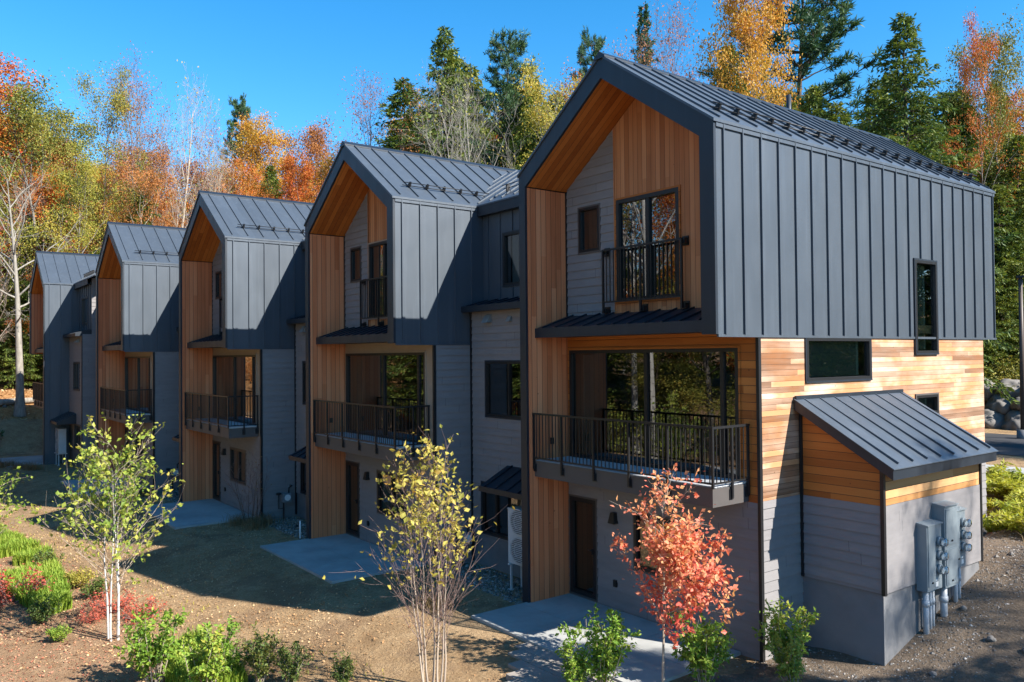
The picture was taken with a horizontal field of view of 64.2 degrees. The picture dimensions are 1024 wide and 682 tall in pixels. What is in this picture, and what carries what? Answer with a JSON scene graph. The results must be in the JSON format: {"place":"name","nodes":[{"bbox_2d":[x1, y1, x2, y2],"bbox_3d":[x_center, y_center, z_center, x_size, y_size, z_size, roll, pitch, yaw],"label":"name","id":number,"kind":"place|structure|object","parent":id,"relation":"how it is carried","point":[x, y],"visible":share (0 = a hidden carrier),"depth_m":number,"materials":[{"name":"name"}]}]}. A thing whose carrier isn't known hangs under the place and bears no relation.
{"place":"outdoors","nodes":[
{"label":"outdoors","id":0,"kind":"place"},
{"bbox_2d":[0,525,74,614],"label":"grass","id":1,"kind":"structure","parent":0,"point":[20,548],"depth_m":20.65,"materials":[{"name":"plant"}]},
{"bbox_2d":[0,363,1023,681],"bbox_3d":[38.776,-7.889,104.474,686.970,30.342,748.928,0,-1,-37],"label":"ground","id":2,"kind":"structure","parent":0,"point":[482,649],"depth_m":16.88,"materials":[{"name":"brown soil"}]},
{"bbox_2d":[0,466,41,537],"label":"birch tree","id":3,"kind":"object","parent":2,"relation":"on","point":[9,500],"visible":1,"depth_m":20.38,"materials":[{"name":"green plant"}]},
{"bbox_2d":[0,228,42,387],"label":"hemlock tree","id":4,"kind":"object","parent":2,"relation":"on","point":[12,358],"visible":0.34,"depth_m":56.48,"materials":[{"name":"green plant"}]},
{"bbox_2d":[0,215,47,388],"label":"hemlock tree","id":5,"kind":"object","parent":2,"relation":"on","point":[39,362],"visible":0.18,"depth_m":56.98,"materials":[{"name":"green plant"}]},
{"bbox_2d":[0,171,51,341],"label":"bare tree","id":6,"kind":"object","parent":2,"relation":"on","point":[6,276],"visible":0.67,"depth_m":54.82,"materials":[{"name":"beige plant"}]},
{"bbox_2d":[0,561,54,608],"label":"scarlet shrub","id":7,"kind":"object","parent":2,"relation":"on","point":[34,582],"visible":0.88,"depth_m":19.14,"materials":[{"name":"red plant"}]},
{"bbox_2d":[0,52,81,383],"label":"maple tree","id":8,"kind":"object","parent":2,"relation":"on","point":[11,67],"visible":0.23,"depth_m":58.17,"materials":[{"name":"orange plant"}]},
{"bbox_2d":[25,598,62,623],"bbox_3d":[-10.147,5.849,17.624,0.555,0.584,0.837,-1,-1,14],"label":"shrub","id":9,"kind":"object","parent":2,"relation":"on","point":[39,613],"visible":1,"depth_m":17.57,"materials":[{"name":"green plant"}]},
{"bbox_2d":[0,151,92,416],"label":"bare tree","id":10,"kind":"object","parent":2,"relation":"on","point":[19,408],"visible":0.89,"depth_m":49.78,"materials":[{"name":"grey plant"}]},
{"bbox_2d":[0,166,99,304],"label":"maple tree","id":11,"kind":"object","parent":2,"relation":"on","point":[46,195],"visible":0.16,"depth_m":58.99,"materials":[{"name":"orange plant"}]},
{"bbox_2d":[29,251,98,469],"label":"townhouse","id":12,"kind":"structure","parent":2,"relation":"on","point":[62,321],"depth_m":41.25,"materials":[{"name":"metal"}]},
{"bbox_2d":[0,67,134,351],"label":"maple tree","id":13,"kind":"object","parent":2,"relation":"on","point":[21,109],"visible":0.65,"depth_m":56.51,"materials":[{"name":"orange plant"}]},
{"bbox_2d":[16,138,119,265],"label":"birch tree","id":14,"kind":"object","parent":2,"relation":"on","point":[86,165],"visible":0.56,"depth_m":53.76,"materials":[{"name":"yellow plant"}]},
{"bbox_2d":[4,100,140,239],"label":"maple tree","id":15,"kind":"object","parent":2,"relation":"on","point":[81,128],"visible":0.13,"depth_m":70.68,"materials":[{"name":"orange plant"}]},
{"bbox_2d":[0,519,180,681],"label":"fallen leaves","id":16,"kind":"object","parent":2,"relation":"on","point":[66,641],"visible":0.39,"depth_m":16.21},
{"bbox_2d":[71,159,131,250],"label":"maple tree","id":17,"kind":"object","parent":2,"relation":"on","point":[110,185],"visible":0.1,"depth_m":69.24,"materials":[{"name":"orange plant"}]},
{"bbox_2d":[39,61,166,253],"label":"birch tree","id":18,"kind":"object","parent":2,"relation":"on","point":[118,109],"visible":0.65,"depth_m":60.52,"materials":[{"name":"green plant"}]},
{"bbox_2d":[24,412,184,641],"bbox_3d":[-8.095,3.745,16.332,3.019,4.661,3.314,0,-1,-14],"label":"birch tree","id":19,"kind":"object","parent":2,"relation":"on","point":[97,470],"visible":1,"depth_m":16.39,"materials":[{"name":"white plant"}]},
{"bbox_2d":[57,41,201,248],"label":"bare tree","id":20,"kind":"object","parent":2,"relation":"on","point":[133,77],"visible":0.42,"depth_m":66.85,"materials":[{"name":"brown plant"}]},
{"bbox_2d":[87,149,183,253],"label":"birch tree","id":21,"kind":"object","parent":2,"relation":"on","point":[155,183],"visible":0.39,"depth_m":57.87,"materials":[{"name":"orange plant"}]},
{"bbox_2d":[94,221,185,489],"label":"townhouse","id":22,"kind":"structure","parent":2,"relation":"on","point":[137,317],"depth_m":33.20,"materials":[{"name":"metal"}]},
{"bbox_2d":[125,355,150,413],"bbox_3d":[-15.926,1.819,34.758,0.100,2.390,4.540,0,-1,-37],"label":"sliding door","id":23,"kind":"structure","parent":22,"relation":"in","point":[137,368],"depth_m":34.73,"materials":[{"name":"black glass"}]},
{"bbox_2d":[93,140,188,224],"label":"maple tree","id":24,"kind":"object","parent":2,"relation":"on","point":[150,158],"visible":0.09,"depth_m":79.46,"materials":[{"name":"orange plant"}]},
{"bbox_2d":[92,73,200,225],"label":"bare tree","id":25,"kind":"object","parent":2,"relation":"on","point":[135,131],"visible":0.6,"depth_m":62.26,"materials":[{"name":"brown plant"}]},
{"bbox_2d":[113,603,190,681],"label":"shrub","id":26,"kind":"object","parent":2,"relation":"on","point":[148,652],"visible":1,"depth_m":14.02,"materials":[{"name":"green plant"}]},
{"bbox_2d":[130,153,228,226],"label":"maple tree","id":27,"kind":"object","parent":2,"relation":"on","point":[196,173],"visible":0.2,"depth_m":73.23,"materials":[{"name":"orange plant"}]},
{"bbox_2d":[149,60,227,227],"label":"bare tree","id":28,"kind":"object","parent":2,"relation":"on","point":[186,185],"visible":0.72,"depth_m":64.57,"materials":[{"name":"grey plant"}]},
{"bbox_2d":[140,499,253,529],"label":"patio","id":29,"kind":"structure","parent":2,"relation":"on","point":[195,513],"depth_m":27.54,"materials":[{"name":"concrete"}]},
{"bbox_2d":[175,621,229,681],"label":"shrub","id":30,"kind":"object","parent":2,"relation":"on","point":[207,669],"visible":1,"depth_m":13.54,"materials":[{"name":"green plant"}]},
{"bbox_2d":[153,107,259,227],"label":"bare tree","id":31,"kind":"object","parent":2,"relation":"on","point":[206,157],"visible":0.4,"depth_m":70.97,"materials":[{"name":"grey plant"}]},
{"bbox_2d":[164,625,249,681],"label":"grass","id":32,"kind":"structure","parent":2,"relation":"on","point":[174,672],"depth_m":14.27,"materials":[{"name":"plant"}]},
{"bbox_2d":[199,615,243,680],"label":"shrub","id":33,"kind":"object","parent":2,"relation":"on","point":[233,658],"visible":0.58,"depth_m":14.19,"materials":[{"name":"green plant"}]},
{"bbox_2d":[179,154,271,215],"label":"maple tree","id":34,"kind":"object","parent":2,"relation":"on","point":[248,174],"visible":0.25,"depth_m":69.64,"materials":[{"name":"orange plant"}]},
{"bbox_2d":[217,92,263,188],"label":"pine tree","id":35,"kind":"object","parent":2,"relation":"on","point":[240,109],"visible":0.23,"depth_m":91.15,"materials":[{"name":"green plant"}]},
{"bbox_2d":[172,190,313,518],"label":"townhouse","id":36,"kind":"structure","parent":2,"relation":"on","point":[241,279],"depth_m":27.39,"materials":[{"name":"metal"}]},
{"bbox_2d":[212,354,256,423],"bbox_3d":[-9.728,1.654,28.578,0.100,2.390,4.540,0,-1,-37],"label":"sliding door","id":37,"kind":"structure","parent":36,"relation":"in","point":[232,374],"depth_m":28.48,"materials":[{"name":"black glass"}]},
{"bbox_2d":[230,447,245,485],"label":"window","id":38,"kind":"structure","parent":36,"relation":"in","point":[240,460],"depth_m":28.16,"materials":[{"name":"black glass"}]},
{"bbox_2d":[223,451,274,525],"bbox_3d":[-8.288,4.618,25.772,1.518,2.474,1.549,-1,-1,6],"label":"twiggy shrub","id":39,"kind":"object","parent":2,"relation":"on","point":[252,491],"visible":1,"depth_m":25.70,"materials":[{"name":"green plant"}]},
{"bbox_2d":[234,621,280,681],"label":"shrub","id":40,"kind":"object","parent":2,"relation":"on","point":[257,657],"visible":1,"depth_m":14.12,"materials":[{"name":"green plant"}]},
{"bbox_2d":[198,107,320,202],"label":"maple tree","id":41,"kind":"object","parent":2,"relation":"on","point":[250,136],"visible":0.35,"depth_m":78.32,"materials":[{"name":"orange plant"}]},
{"bbox_2d":[260,147,321,202],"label":"maple tree","id":42,"kind":"object","parent":2,"relation":"on","point":[288,165],"visible":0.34,"depth_m":69.75,"materials":[{"name":"orange plant"}]},
{"bbox_2d":[80,576,506,681],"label":"soil clods","id":43,"kind":"object","parent":2,"relation":"on","point":[267,642],"visible":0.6,"depth_m":16.05,"materials":[{"name":"brown soil"}]},
{"bbox_2d":[278,640,313,681],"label":"shrub","id":44,"kind":"object","parent":2,"relation":"on","point":[291,670],"visible":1,"depth_m":13.99,"materials":[{"name":"green plant"}]},
{"bbox_2d":[78,470,521,603],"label":"gravel","id":45,"kind":"structure","parent":2,"relation":"on","point":[509,595],"depth_m":19.66,"materials":[{"name":"gravel"}]},
{"bbox_2d":[265,111,350,200],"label":"maple tree","id":46,"kind":"object","parent":2,"relation":"on","point":[313,141],"visible":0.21,"depth_m":82.13,"materials":[{"name":"orange plant"}]},
{"bbox_2d":[260,534,425,583],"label":"patio","id":47,"kind":"structure","parent":2,"relation":"on","point":[329,557],"depth_m":21.28,"materials":[{"name":"concrete"}]},
{"bbox_2d":[329,650,356,681],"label":"shrub","id":48,"kind":"object","parent":2,"relation":"on","point":[346,666],"visible":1,"depth_m":13.83,"materials":[{"name":"green plant"}]},
{"bbox_2d":[0,455,692,681],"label":"fallen leaves","id":49,"kind":"object","parent":2,"relation":"on","point":[150,578],"visible":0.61,"depth_m":19.72,"materials":[{"name":"plant"}]},
{"bbox_2d":[311,66,415,166],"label":"bare tree","id":50,"kind":"object","parent":2,"relation":"on","point":[366,122],"visible":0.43,"depth_m":69.49,"materials":[{"name":"grey plant"}]},
{"bbox_2d":[286,141,515,569],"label":"townhouse","id":51,"kind":"structure","parent":2,"relation":"on","point":[392,243],"depth_m":22.06,"materials":[{"name":"metal"}]},
{"bbox_2d":[345,460,359,537],"bbox_3d":[-4.634,4.583,23.774,0.151,2.150,0.880,0,-1,-37],"label":"door","id":52,"kind":"structure","parent":51,"relation":"in","point":[352,470],"depth_m":23.84,"materials":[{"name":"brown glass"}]},
{"bbox_2d":[368,239,386,319],"bbox_3d":[-3.490,-1.689,22.336,0.100,2.160,1.740,0,-1,-37],"label":"balcony door","id":53,"kind":"structure","parent":51,"relation":"in","point":[377,251],"depth_m":22.69,"materials":[{"name":"black glass"}]},
{"bbox_2d":[345,351,426,442],"bbox_3d":[-3.516,1.488,22.364,0.100,2.390,4.540,0,-1,-37],"label":"sliding door","id":54,"kind":"structure","parent":51,"relation":"in","point":[394,378],"depth_m":22.19,"materials":[{"name":"black glass"}]},
{"bbox_2d":[376,470,406,520],"bbox_3d":[-3.221,4.139,21.970,0.100,1.190,1.620,0,-1,-37],"label":"window","id":55,"kind":"structure","parent":51,"relation":"in","point":[380,487],"depth_m":22.17,"materials":[{"name":"black glass"}]},
{"bbox_2d":[374,77,435,155],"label":"hemlock tree","id":56,"kind":"object","parent":2,"relation":"on","point":[405,97],"visible":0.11,"depth_m":67.86,"materials":[{"name":"green plant"}]},
{"bbox_2d":[322,424,514,681],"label":"birch tree","id":57,"kind":"object","parent":2,"relation":"on","point":[425,496],"visible":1,"depth_m":13.37,"materials":[{"name":"yellow plant"}]},
{"bbox_2d":[401,25,484,163],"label":"hemlock tree","id":58,"kind":"object","parent":2,"relation":"on","point":[442,52],"visible":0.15,"depth_m":60.66,"materials":[{"name":"green plant"}]},
{"bbox_2d":[404,61,502,164],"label":"bare tree","id":59,"kind":"object","parent":2,"relation":"on","point":[447,136],"visible":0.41,"depth_m":41.57,"materials":[{"name":"grey plant"}]},
{"bbox_2d":[397,53,526,168],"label":"bare tree","id":60,"kind":"object","parent":2,"relation":"on","point":[465,109],"visible":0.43,"depth_m":47.36,"materials":[{"name":"grey plant"}]},
{"bbox_2d":[442,63,503,162],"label":"hemlock tree","id":61,"kind":"object","parent":2,"relation":"on","point":[477,81],"visible":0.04,"depth_m":69.40,"materials":[{"name":"green plant"}]},
{"bbox_2d":[453,26,546,167],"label":"pine tree","id":62,"kind":"object","parent":2,"relation":"on","point":[508,61],"visible":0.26,"depth_m":63.12,"materials":[{"name":"green plant"}]},
{"bbox_2d":[507,506,521,589],"bbox_3d":[0.329,4.671,18.192,0.460,1.878,0.932,0,-1,-37],"label":"heat pump","id":63,"kind":"object","parent":2,"relation":"on","point":[515,536],"visible":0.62,"depth_m":18.26,"materials":[{"name":"metal"}]},
{"bbox_2d":[499,75,553,169],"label":"hemlock tree","id":64,"kind":"object","parent":2,"relation":"on","point":[517,128],"visible":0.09,"depth_m":61.31,"materials":[{"name":"green plant"}]},
{"bbox_2d":[498,53,584,169],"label":"birch tree","id":65,"kind":"object","parent":2,"relation":"on","point":[536,96],"visible":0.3,"depth_m":57.86,"materials":[{"name":"yellow plant"}]},
{"bbox_2d":[555,638,595,681],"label":"shrub","id":66,"kind":"object","parent":2,"relation":"on","point":[575,669],"visible":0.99,"depth_m":12.70,"materials":[{"name":"green plant"}]},
{"bbox_2d":[569,25,605,88],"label":"pine tree","id":67,"kind":"object","parent":2,"relation":"on","point":[597,47],"visible":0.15,"depth_m":80.10,"materials":[{"name":"green plant"}]},
{"bbox_2d":[555,602,640,681],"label":"shrub","id":68,"kind":"object","parent":2,"relation":"on","point":[605,655],"visible":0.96,"depth_m":12.64,"materials":[{"name":"green plant"}]},
{"bbox_2d":[471,593,740,681],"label":"patio","id":69,"kind":"structure","parent":2,"relation":"on","point":[538,623],"depth_m":15.44,"materials":[{"name":"concrete"}]},
{"bbox_2d":[630,1,660,66],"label":"spruce tree","id":70,"kind":"object","parent":2,"relation":"on","point":[643,18],"visible":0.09,"depth_m":77.96,"materials":[{"name":"green plant"}]},
{"bbox_2d":[610,463,744,681],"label":"maple tree","id":71,"kind":"object","parent":2,"relation":"on","point":[672,551],"visible":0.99,"depth_m":12.72,"materials":[{"name":"red plant"}]},
{"bbox_2d":[626,0,754,83],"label":"bare tree","id":72,"kind":"object","parent":2,"relation":"on","point":[664,59],"visible":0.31,"depth_m":67.68,"materials":[{"name":"grey plant"}]},
{"bbox_2d":[667,595,735,681],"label":"shrub","id":73,"kind":"object","parent":2,"relation":"on","point":[703,654],"visible":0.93,"depth_m":12.75,"materials":[{"name":"green plant"}]},
{"bbox_2d":[461,52,997,665],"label":"townhouse","id":74,"kind":"structure","parent":2,"relation":"on","point":[775,324],"depth_m":15.83,"materials":[{"name":"metal"}]},
{"bbox_2d":[481,481,520,540],"bbox_3d":[-0.263,4.156,19.925,0.100,1.310,1.600,0,-1,-37],"label":"window","id":75,"kind":"structure","parent":74,"relation":"in","point":[492,505],"depth_m":20.07,"materials":[{"name":"black glass"}]},
{"bbox_2d":[484,360,520,419],"bbox_3d":[-0.135,1.176,19.775,0.100,1.420,1.690,0,-1,-37],"label":"window","id":76,"kind":"structure","parent":74,"relation":"in","point":[502,377],"depth_m":19.89,"materials":[{"name":"black glass"}]},
{"bbox_2d":[502,229,519,286],"bbox_3d":[0.260,-2.050,19.936,0.100,1.370,1.540,0,-1,-37],"label":"window","id":77,"kind":"structure","parent":74,"relation":"in","point":[510,240],"depth_m":20.32,"materials":[{"name":"black glass"}]},
{"bbox_2d":[569,494,597,601],"bbox_3d":[1.535,4.417,17.528,0.151,2.150,0.880,0,-1,-37],"label":"door","id":78,"kind":"structure","parent":74,"relation":"in","point":[583,561],"depth_m":17.58,"materials":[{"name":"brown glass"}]},
{"bbox_2d":[577,203,600,254],"bbox_3d":[1.671,-2.382,17.434,0.100,1.020,0.700,0,-1,-37],"label":"window","id":79,"kind":"structure","parent":74,"relation":"in","point":[589,227],"depth_m":17.46,"materials":[{"name":"black glass"}]},
{"bbox_2d":[615,185,680,303],"bbox_3d":[2.680,-1.855,16.090,0.100,2.160,1.740,0,-1,-37],"label":"balcony door","id":80,"kind":"structure","parent":74,"relation":"in","point":[655,215],"depth_m":16.05,"materials":[{"name":"black glass"}]},
{"bbox_2d":[568,346,741,479],"bbox_3d":[2.653,1.322,16.118,0.100,2.390,4.540,0,-1,-37],"label":"sliding door","id":81,"kind":"structure","parent":74,"relation":"in","point":[697,385],"depth_m":15.88,"materials":[{"name":"black glass"}]},
{"bbox_2d":[633,510,696,584],"bbox_3d":[2.949,3.973,15.724,0.100,1.190,1.620,0,-1,-37],"label":"window","id":82,"kind":"structure","parent":74,"relation":"in","point":[643,553],"depth_m":16.18,"materials":[{"name":"black glass"}]},
{"bbox_2d":[804,338,872,382],"bbox_3d":[6.230,0.343,15.577,2.280,0.864,0.100,0,-1,-37],"label":"window","id":83,"kind":"structure","parent":74,"relation":"in","point":[868,341],"depth_m":15.58,"materials":[{"name":"black metal"}]},
{"bbox_2d":[913,258,938,354],"bbox_3d":[8.931,-0.733,17.649,1.020,2.060,0.100,0,-1,-37],"label":"window","id":84,"kind":"structure","parent":74,"relation":"in","point":[934,268],"depth_m":17.86,"materials":[{"name":"black glass"}]},
{"bbox_2d":[916,519,948,634],"bbox_3d":[7.303,4.188,14.125,0.550,2.105,0.346,0,-1,-37],"label":"electrical cabinet","id":85,"kind":"object","parent":74,"relation":"attached to","point":[930,541],"visible":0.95,"depth_m":14.07,"materials":[{"name":"metal"}]},
{"bbox_2d":[931,500,958,616],"bbox_3d":[7.717,3.965,14.508,0.510,2.194,0.250,0,-1,-37],"label":"electrical cabinet","id":86,"kind":"object","parent":74,"relation":"attached to","point":[944,512],"visible":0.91,"depth_m":14.41,"materials":[{"name":"metal"}]},
{"bbox_2d":[953,505,971,601],"bbox_3d":[8.127,3.952,14.779,0.410,1.925,0.316,0,-1,-37],"label":"electrical cabinet","id":87,"kind":"object","parent":74,"relation":"attached to","point":[962,532],"visible":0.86,"depth_m":14.77,"materials":[{"name":"metal"}]},
{"bbox_2d":[689,0,802,106],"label":"maple tree","id":88,"kind":"object","parent":2,"relation":"on","point":[744,26],"visible":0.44,"depth_m":48.83,"materials":[{"name":"orange plant"}]},
{"bbox_2d":[751,596,820,676],"bbox_3d":[4.516,4.817,13.413,1.048,1.305,0.907,-1,-1,38],"label":"shrub","id":89,"kind":"object","parent":2,"relation":"on","point":[778,619],"visible":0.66,"depth_m":13.33,"materials":[{"name":"green plant"}]},
{"bbox_2d":[766,629,806,681],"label":"shrub","id":90,"kind":"object","parent":2,"relation":"on","point":[790,670],"visible":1,"depth_m":12.74,"materials":[{"name":"green plant"}]},
{"bbox_2d":[695,0,910,138],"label":"maple tree","id":91,"kind":"object","parent":2,"relation":"on","point":[814,44],"visible":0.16,"depth_m":59.77,"materials":[{"name":"plant"}]},
{"bbox_2d":[798,84,829,118],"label":"hemlock tree","id":92,"kind":"object","parent":2,"relation":"on","point":[813,108],"visible":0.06,"depth_m":44.36,"materials":[{"name":"green plant"}]},
{"bbox_2d":[847,80,900,139],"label":"hemlock tree","id":93,"kind":"object","parent":2,"relation":"on","point":[872,92],"visible":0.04,"depth_m":55.67,"materials":[{"name":"green plant"}]},
{"bbox_2d":[853,12,1019,403],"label":"hemlock tree","id":94,"kind":"object","parent":2,"relation":"on","point":[894,45],"visible":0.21,"depth_m":42.07,"materials":[{"name":"green plant"}]},
{"bbox_2d":[920,4,1023,276],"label":"maple tree","id":95,"kind":"object","parent":2,"relation":"on","point":[1001,73],"visible":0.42,"depth_m":52.25,"materials":[{"name":"orange plant"}]},
{"bbox_2d":[939,6,1023,296],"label":"maple tree","id":96,"kind":"object","parent":2,"relation":"on","point":[965,69],"visible":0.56,"depth_m":49.16,"materials":[{"name":"orange plant"}]},
{"bbox_2d":[945,104,1023,371],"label":"hemlock tree","id":97,"kind":"object","parent":2,"relation":"on","point":[960,111],"visible":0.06,"depth_m":51.97,"materials":[{"name":"green plant"}]},
{"bbox_2d":[973,176,1023,378],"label":"hemlock tree","id":98,"kind":"object","parent":2,"relation":"on","point":[1000,298],"visible":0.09,"depth_m":46.72,"materials":[{"name":"green plant"}]},
{"bbox_2d":[983,184,1023,379],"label":"hemlock tree","id":99,"kind":"object","parent":2,"relation":"on","point":[998,201],"visible":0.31,"depth_m":47.42,"materials":[{"name":"green plant"}]},
{"bbox_2d":[984,133,1023,374],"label":"hemlock tree","id":100,"kind":"object","parent":2,"relation":"on","point":[1009,174],"visible":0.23,"depth_m":49.48,"materials":[{"name":"green plant"}]},
{"bbox_2d":[987,498,1023,533],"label":"shrub","id":101,"kind":"object","parent":2,"relation":"on","point":[1005,518],"visible":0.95,"depth_m":17.43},
{"bbox_2d":[1016,275,1023,438],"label":"light pole","id":102,"kind":"object","parent":2,"relation":"on","point":[1020,432],"visible":0.89,"depth_m":36.31,"materials":[{"name":"brown metal"}]},
{"bbox_2d":[0,459,1023,616],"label":"dry grass","id":103,"kind":"structure","parent":0,"point":[255,523],"depth_m":25.56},
{"bbox_2d":[0,0,1023,218],"label":"sky","id":104,"kind":"structure","parent":0,"point":[291,59],"materials":[{"name":"blue"}]},
{"bbox_2d":[506,642,615,681],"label":"patio","id":105,"kind":"structure","parent":0,"point":[534,663],"depth_m":13.77,"materials":[{"name":"concrete"}]},
{"bbox_2d":[736,530,1023,681],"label":"gravel","id":106,"kind":"structure","parent":0,"point":[960,620],"depth_m":14.05,"materials":[{"name":"gravel"}]},
{"bbox_2d":[985,433,1023,455],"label":"road","id":107,"kind":"structure","parent":0,"point":[1005,444],"depth_m":34.40,"materials":[{"name":"asphalt"}]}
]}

